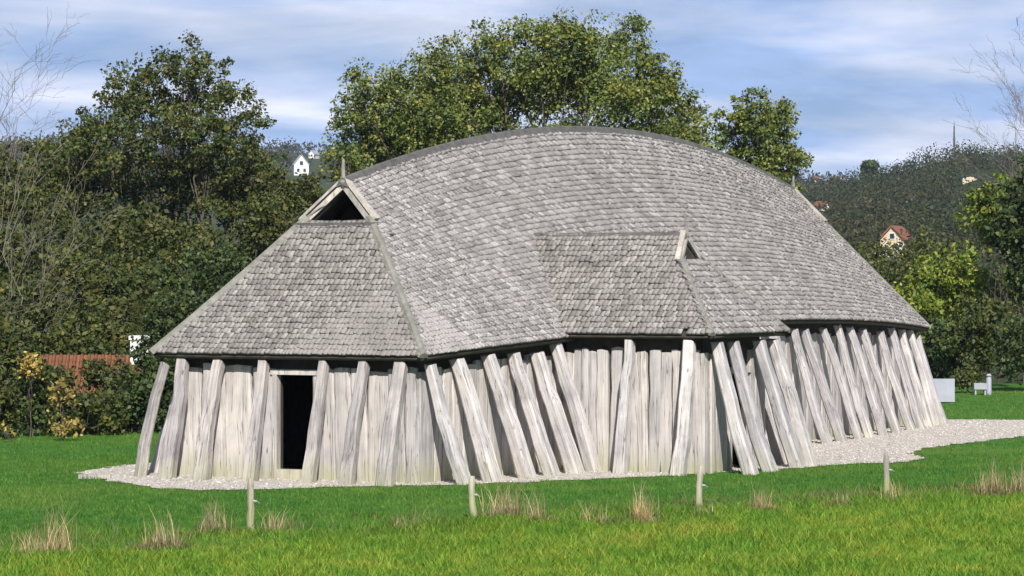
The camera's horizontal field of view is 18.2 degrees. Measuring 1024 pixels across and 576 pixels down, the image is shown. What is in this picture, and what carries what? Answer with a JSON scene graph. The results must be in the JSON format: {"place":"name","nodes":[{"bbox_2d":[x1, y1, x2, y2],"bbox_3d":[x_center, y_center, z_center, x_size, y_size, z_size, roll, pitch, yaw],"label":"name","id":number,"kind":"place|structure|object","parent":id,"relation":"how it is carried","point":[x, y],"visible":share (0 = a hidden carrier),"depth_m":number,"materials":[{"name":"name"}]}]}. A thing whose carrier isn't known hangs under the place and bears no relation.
{"place":"outdoors","nodes":[
{"label":"outdoors","id":0,"kind":"place"},
{"bbox_2d":[0,146,826,306],"bbox_3d":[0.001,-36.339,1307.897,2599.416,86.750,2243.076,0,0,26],"label":"hill","id":1,"kind":"structure","parent":0,"point":[315,164],"depth_m":1071.61,"materials":[{"name":"green plant"}]},
{"bbox_2d":[0,137,233,378],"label":"thicket","id":2,"kind":"object","parent":1,"relation":"on","point":[96,330],"visible":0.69,"depth_m":106.93,"materials":[{"name":"green plant"}]},
{"bbox_2d":[97,180,299,313],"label":"thicket","id":3,"kind":"object","parent":1,"relation":"on","point":[158,273],"visible":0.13,"depth_m":114.61,"materials":[{"name":"green plant"}]},
{"bbox_2d":[291,155,309,174],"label":"house","id":4,"kind":"structure","parent":1,"relation":"on","point":[300,164],"depth_m":1307.49,"materials":[{"name":"white paint"}]},
{"bbox_2d":[308,150,319,158],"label":"house","id":5,"kind":"structure","parent":1,"relation":"on","point":[311,153],"depth_m":1645.54,"materials":[{"name":"white paint"}]},
{"bbox_2d":[0,130,903,265],"bbox_3d":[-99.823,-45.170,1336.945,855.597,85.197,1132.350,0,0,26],"label":"woodland","id":6,"kind":"object","parent":1,"relation":"on","point":[290,148],"visible":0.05,"depth_m":1464.73,"materials":[{"name":"green plant"}]},
{"bbox_2d":[0,384,1023,575],"bbox_3d":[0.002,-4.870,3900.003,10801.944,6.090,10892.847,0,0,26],"label":"ground","id":7,"kind":"structure","parent":0,"point":[1000,446],"depth_m":56.57,"materials":[{"name":"green plant"}]},
{"bbox_2d":[0,420,16,442],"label":"shrub","id":8,"kind":"object","parent":7,"relation":"on","point":[12,432],"visible":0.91,"depth_m":75.38,"materials":[{"name":"yellow plant"}]},
{"bbox_2d":[0,365,21,436],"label":"shrub","id":9,"kind":"object","parent":7,"relation":"on","point":[7,400],"visible":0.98,"depth_m":77.11,"materials":[{"name":"green plant"}]},
{"bbox_2d":[0,308,47,421],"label":"shrub","id":10,"kind":"object","parent":7,"relation":"on","point":[10,353],"visible":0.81,"depth_m":83.73,"materials":[{"name":"green plant"}]},
{"bbox_2d":[14,351,44,436],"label":"shrub","id":11,"kind":"object","parent":7,"relation":"on","point":[31,368],"visible":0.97,"depth_m":77.96,"materials":[{"name":"plant"}]},
{"bbox_2d":[2,369,72,435],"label":"shrub","id":12,"kind":"object","parent":7,"relation":"on","point":[38,409],"visible":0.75,"depth_m":78.56,"materials":[{"name":"green plant"}]},
{"bbox_2d":[10,525,64,556],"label":"dry grass tuft","id":13,"kind":"object","parent":7,"relation":"on","point":[33,546],"visible":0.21,"depth_m":44.91,"materials":[{"name":"plant"}]},
{"bbox_2d":[13,355,83,390],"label":"shrub","id":14,"kind":"object","parent":7,"relation":"on","point":[57,373],"visible":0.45,"depth_m":83.76,"materials":[{"name":"green plant"}]},
{"bbox_2d":[0,2,99,279],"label":"bare tree","id":15,"kind":"object","parent":7,"relation":"on","point":[20,144],"visible":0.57,"depth_m":120.94,"materials":[{"name":"grey wood"}]},
{"bbox_2d":[25,499,90,553],"bbox_3d":[-6.487,3.329,45.347,1.364,0.999,1.388,0,0,1],"label":"dry grass tuft","id":16,"kind":"object","parent":7,"relation":"on","point":[58,544],"visible":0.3,"depth_m":45.36,"materials":[{"name":"plant"}]},
{"bbox_2d":[44,377,81,437],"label":"shrub","id":17,"kind":"object","parent":7,"relation":"on","point":[58,390],"visible":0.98,"depth_m":77.16,"materials":[{"name":"plant"}]},
{"bbox_2d":[45,412,85,440],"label":"shrub","id":18,"kind":"object","parent":7,"relation":"on","point":[58,428],"visible":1,"depth_m":76.20,"materials":[{"name":"yellow plant"}]},
{"bbox_2d":[0,119,135,350],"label":"bare shrub","id":19,"kind":"object","parent":7,"relation":"on","point":[41,254],"visible":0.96,"depth_m":98.89,"materials":[{"name":"grey wood"}]},
{"bbox_2d":[0,332,167,437],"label":"hedge","id":20,"kind":"object","parent":7,"relation":"on","point":[95,429],"visible":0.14,"depth_m":82.02,"materials":[{"name":"green plant"}]},
{"bbox_2d":[52,386,129,435],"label":"shrub","id":21,"kind":"object","parent":7,"relation":"on","point":[89,407],"visible":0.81,"depth_m":78.79,"materials":[{"name":"green plant"}]},
{"bbox_2d":[29,335,156,432],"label":"cottage","id":22,"kind":"structure","parent":7,"relation":"on","point":[67,361],"depth_m":91.74,"materials":[{"name":"brick"}]},
{"bbox_2d":[78,474,110,478],"bbox_3d":[-8.068,3.653,61.872,0.620,0.100,0.120,0,0,0],"label":"edging board","id":23,"kind":"object","parent":7,"relation":"on","point":[84,476],"visible":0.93,"depth_m":61.81,"materials":[{"name":"brown wood"}]},
{"bbox_2d":[73,355,136,413],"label":"shrub","id":24,"kind":"object","parent":7,"relation":"on","point":[99,369],"visible":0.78,"depth_m":84.81,"materials":[{"name":"green plant"}]},
{"bbox_2d":[97,365,166,433],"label":"shrub","id":25,"kind":"object","parent":7,"relation":"on","point":[133,402],"visible":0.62,"depth_m":80.26,"materials":[{"name":"green plant"}]},
{"bbox_2d":[122,329,167,379],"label":"shrub","id":26,"kind":"object","parent":7,"relation":"on","point":[145,345],"visible":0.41,"depth_m":85.83,"materials":[{"name":"green plant"}]},
{"bbox_2d":[107,506,196,552],"bbox_3d":[-4.991,3.392,45.681,1.711,0.705,1.506,0,0,-19],"label":"dry grass tuft","id":27,"kind":"object","parent":7,"relation":"on","point":[166,541],"visible":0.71,"depth_m":45.70,"materials":[{"name":"plant"}]},
{"bbox_2d":[136,354,180,427],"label":"shrub","id":28,"kind":"object","parent":7,"relation":"on","point":[152,373],"visible":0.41,"depth_m":81.79,"materials":[{"name":"green plant"}]},
{"bbox_2d":[29,31,299,403],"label":"broadleaf tree","id":29,"kind":"object","parent":7,"relation":"on","point":[133,104],"visible":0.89,"depth_m":115.13,"materials":[{"name":"green plant"}]},
{"bbox_2d":[131,281,207,338],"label":"shrub","id":30,"kind":"object","parent":7,"relation":"on","point":[172,310],"visible":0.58,"depth_m":95.76,"materials":[{"name":"green plant"}]},
{"bbox_2d":[177,490,241,534],"bbox_3d":[-4.468,3.357,48.081,1.384,0.698,1.367,0,0,26],"label":"dry grass tuft","id":31,"kind":"object","parent":7,"relation":"on","point":[203,525],"visible":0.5,"depth_m":47.99,"materials":[{"name":"plant"}]},
{"bbox_2d":[178,240,253,303],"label":"shrub","id":32,"kind":"object","parent":7,"relation":"on","point":[225,266],"visible":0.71,"depth_m":99.77,"materials":[{"name":"green plant"}]},
{"bbox_2d":[247,478,258,530],"bbox_3d":[-3.941,3.370,48.778,0.206,0.952,0.122,0,0,4],"label":"fence post","id":33,"kind":"object","parent":7,"relation":"on","point":[250,503],"visible":0.82,"depth_m":48.73,"materials":[{"name":"brown wood"}]},
{"bbox_2d":[227,198,300,258],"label":"shrub","id":34,"kind":"object","parent":7,"relation":"on","point":[260,233],"visible":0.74,"depth_m":103.57,"materials":[{"name":"green plant"}]},
{"bbox_2d":[253,505,312,533],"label":"dry grass tuft","id":35,"kind":"object","parent":7,"relation":"on","point":[275,526],"visible":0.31,"depth_m":48.76,"materials":[{"name":"plant"}]},
{"bbox_2d":[280,172,328,218],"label":"shrub","id":36,"kind":"object","parent":7,"relation":"on","point":[305,202],"visible":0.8,"depth_m":115.50,"materials":[{"name":"green plant"}]},
{"bbox_2d":[318,141,375,185],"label":"shrub","id":37,"kind":"object","parent":7,"relation":"on","point":[349,157],"visible":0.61,"depth_m":117.60,"materials":[{"name":"green plant"}]},
{"bbox_2d":[367,503,435,531],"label":"dry grass tuft","id":38,"kind":"object","parent":7,"relation":"on","point":[397,521],"visible":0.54,"depth_m":49.65,"materials":[{"name":"plant"}]},
{"bbox_2d":[468,476,478,515],"bbox_3d":[-0.608,3.469,51.924,0.199,0.844,0.129,0,0,3],"label":"fence post","id":39,"kind":"object","parent":7,"relation":"on","point":[472,495],"visible":0.76,"depth_m":51.88,"materials":[{"name":"brown wood"}]},
{"bbox_2d":[451,473,559,519],"bbox_3d":[-0.087,3.244,50.520,1.802,0.884,1.756,0,0,-28],"label":"dry grass tuft","id":40,"kind":"object","parent":7,"relation":"on","point":[502,510],"visible":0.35,"depth_m":50.54,"materials":[{"name":"plant"}]},
{"bbox_2d":[0,474,1023,575],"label":"meadow grass","id":41,"kind":"structure","parent":7,"relation":"on","point":[475,541],"depth_m":45.59,"materials":[{"name":"green plant"}]},
{"bbox_2d":[0,475,1023,553],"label":"fence line weeds","id":42,"kind":"object","parent":7,"relation":"on","point":[692,499],"visible":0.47,"depth_m":53.42,"materials":[{"name":"green plant"}]},
{"bbox_2d":[321,5,724,170],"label":"broadleaf tree","id":43,"kind":"object","parent":7,"relation":"on","point":[420,120],"visible":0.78,"depth_m":126.45,"materials":[{"name":"green plant"}]},
{"bbox_2d":[134,126,947,486],"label":"longhouse","id":44,"kind":"structure","parent":7,"relation":"on","point":[530,302],"depth_m":63.82,"materials":[{"name":"grey wood"}]},
{"bbox_2d":[514,487,573,522],"bbox_3d":[0.378,3.330,50.048,1.066,0.675,0.991,0,0,-37],"label":"dry grass tuft","id":45,"kind":"object","parent":7,"relation":"on","point":[534,513],"visible":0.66,"depth_m":50.02,"materials":[{"name":"plant"}]},
{"bbox_2d":[569,497,659,524],"bbox_3d":[1.377,3.547,51.529,1.871,0.444,1.845,0,0,-39],"label":"dry grass tuft","id":46,"kind":"object","parent":7,"relation":"on","point":[593,517],"visible":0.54,"depth_m":51.27,"materials":[{"name":"plant"}]},
{"bbox_2d":[620,482,668,522],"bbox_3d":[2.064,3.387,51.714,1.186,0.777,1.309,0,0,26],"label":"dry grass tuft","id":47,"kind":"object","parent":7,"relation":"on","point":[640,513],"visible":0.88,"depth_m":51.56,"materials":[{"name":"plant"}]},
{"bbox_2d":[696,466,706,509],"bbox_3d":[3.173,3.394,53.494,0.202,0.849,0.117,0,0,4],"label":"fence post","id":48,"kind":"object","parent":7,"relation":"on","point":[699,484],"visible":0.82,"depth_m":53.45,"materials":[{"name":"brown wood"}]},
{"bbox_2d":[682,502,720,515],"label":"dry grass tuft","id":49,"kind":"object","parent":7,"relation":"on","point":[711,511],"visible":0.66,"depth_m":52.16,"materials":[{"name":"plant"}]},
{"bbox_2d":[708,85,814,193],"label":"broadleaf tree","id":50,"kind":"object","parent":7,"relation":"on","point":[774,158],"visible":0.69,"depth_m":131.61,"materials":[{"name":"green plant"}]},
{"bbox_2d":[742,481,783,510],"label":"dry grass tuft","id":51,"kind":"object","parent":7,"relation":"on","point":[758,500],"visible":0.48,"depth_m":53.02,"materials":[{"name":"plant"}]},
{"bbox_2d":[814,487,860,506],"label":"dry grass tuft","id":52,"kind":"object","parent":7,"relation":"on","point":[828,502],"visible":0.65,"depth_m":54.48,"materials":[{"name":"plant"}]},
{"bbox_2d":[883,452,894,493],"bbox_3d":[6.754,3.372,57.438,0.126,0.865,0.198,0,0,-43],"label":"fence post","id":53,"kind":"object","parent":7,"relation":"on","point":[886,469],"visible":0.81,"depth_m":57.42,"materials":[{"name":"brown wood"}]},
{"bbox_2d":[878,481,912,501],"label":"dry grass tuft","id":54,"kind":"object","parent":7,"relation":"on","point":[891,493],"visible":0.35,"depth_m":55.77,"materials":[{"name":"plant"}]},
{"bbox_2d":[890,281,949,336],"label":"shrub","id":55,"kind":"object","parent":7,"relation":"on","point":[918,301],"visible":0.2,"depth_m":119.44,"materials":[{"name":"green plant"}]},
{"bbox_2d":[849,224,1023,374],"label":"thicket","id":56,"kind":"object","parent":7,"relation":"on","point":[889,275],"visible":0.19,"depth_m":146.16,"materials":[{"name":"green plant"}]},
{"bbox_2d":[933,379,954,402],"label":"sign board","id":57,"kind":"object","parent":7,"relation":"on","point":[945,388],"visible":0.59,"depth_m":99.29,"materials":[{"name":"grey metal"}]},
{"bbox_2d":[897,240,995,327],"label":"shrub","id":58,"kind":"object","parent":7,"relation":"on","point":[951,280],"visible":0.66,"depth_m":121.10,"materials":[{"name":"green plant"}]},
{"bbox_2d":[915,310,977,378],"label":"shrub","id":59,"kind":"object","parent":7,"relation":"on","point":[938,361],"visible":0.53,"depth_m":115.79,"materials":[{"name":"green plant"}]},
{"bbox_2d":[948,360,985,392],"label":"shrub","id":60,"kind":"object","parent":7,"relation":"on","point":[963,378],"visible":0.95,"depth_m":107.90,"materials":[{"name":"green plant"}]},
{"bbox_2d":[935,287,1020,373],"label":"shrub","id":61,"kind":"object","parent":7,"relation":"on","point":[983,319],"visible":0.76,"depth_m":113.44,"materials":[{"name":"green plant"}]},
{"bbox_2d":[973,383,986,394],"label":"feed trough","id":62,"kind":"object","parent":7,"relation":"on","point":[980,386],"visible":0.99,"depth_m":106.22,"materials":[{"name":"grey metal"}]},
{"bbox_2d":[941,14,1023,257],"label":"bare tree","id":63,"kind":"object","parent":7,"relation":"on","point":[1009,104],"visible":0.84,"depth_m":130.45,"materials":[{"name":"grey wood"}]},
{"bbox_2d":[951,170,1020,383],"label":"broadleaf tree","id":64,"kind":"object","parent":7,"relation":"on","point":[987,197],"visible":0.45,"depth_m":134.37,"materials":[{"name":"green plant"}]},
{"bbox_2d":[986,374,991,394],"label":"gate post","id":65,"kind":"object","parent":7,"relation":"on","point":[989,387],"visible":0.89,"depth_m":106.33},
{"bbox_2d":[960,458,1020,495],"bbox_3d":[8.589,3.322,57.403,1.638,0.778,1.613,0,0,44],"label":"dry grass tuft","id":66,"kind":"object","parent":7,"relation":"on","point":[988,489],"visible":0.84,"depth_m":57.40,"materials":[{"name":"plant"}]},
{"bbox_2d":[984,153,1023,383],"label":"broadleaf tree","id":67,"kind":"object","parent":7,"relation":"on","point":[1009,232],"visible":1,"depth_m":117.81,"materials":[{"name":"green plant"}]},
{"bbox_2d":[986,314,1023,385],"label":"shrub","id":68,"kind":"object","parent":7,"relation":"on","point":[1013,331],"visible":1,"depth_m":109.41,"materials":[{"name":"green plant"}]},
{"bbox_2d":[1000,457,1023,493],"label":"dry grass tuft","id":69,"kind":"object","parent":7,"relation":"on","point":[1018,486],"visible":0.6,"depth_m":57.74,"materials":[{"name":"plant"}]},
{"bbox_2d":[0,0,1023,180],"label":"sky","id":70,"kind":"structure","parent":0,"point":[868,79],"materials":[{"name":"blue"}]},
{"bbox_2d":[4,160,1022,432],"bbox_3d":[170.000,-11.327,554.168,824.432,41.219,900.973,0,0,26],"label":"hill","id":71,"kind":"structure","parent":0,"point":[994,374],"depth_m":698.10,"materials":[{"name":"green plant"}]},
{"bbox_2d":[813,201,828,210],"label":"house","id":72,"kind":"structure","parent":71,"relation":"on","point":[817,204],"depth_m":724.24,"materials":[{"name":"red tile"}]},
{"bbox_2d":[860,159,879,177],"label":"broadleaf tree","id":73,"kind":"object","parent":71,"relation":"on","point":[868,164],"visible":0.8,"depth_m":798.92,"materials":[{"name":"green plant"}]},
{"bbox_2d":[875,225,913,259],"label":"house","id":74,"kind":"structure","parent":71,"relation":"on","point":[890,232],"depth_m":449.12,"materials":[{"name":"beige paint"}]},
{"bbox_2d":[889,233,894,239],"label":"window","id":75,"kind":"structure","parent":74,"relation":"in","point":[890,234],"depth_m":449.05,"materials":[{"name":"white glass"}]},
{"bbox_2d":[798,139,1023,382],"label":"woodland","id":76,"kind":"object","parent":71,"relation":"on","point":[851,218],"visible":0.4,"depth_m":628.69,"materials":[{"name":"green plant"}]},
{"bbox_2d":[953,122,954,154],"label":"radio mast","id":77,"kind":"object","parent":71,"relation":"on","point":[954,138],"visible":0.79,"depth_m":814.90,"materials":[{"name":"grey metal"}]},
{"bbox_2d":[959,174,978,183],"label":"house","id":78,"kind":"structure","parent":71,"relation":"on","point":[970,177],"depth_m":712.78,"materials":[{"name":"white wood"}]},
{"bbox_2d":[76,419,1023,489],"bbox_3d":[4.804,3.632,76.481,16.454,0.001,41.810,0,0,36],"label":"gravel path","id":79,"kind":"structure","parent":0,"point":[124,468],"depth_m":68.61,"materials":[{"name":"beige gravel"}]}
]}

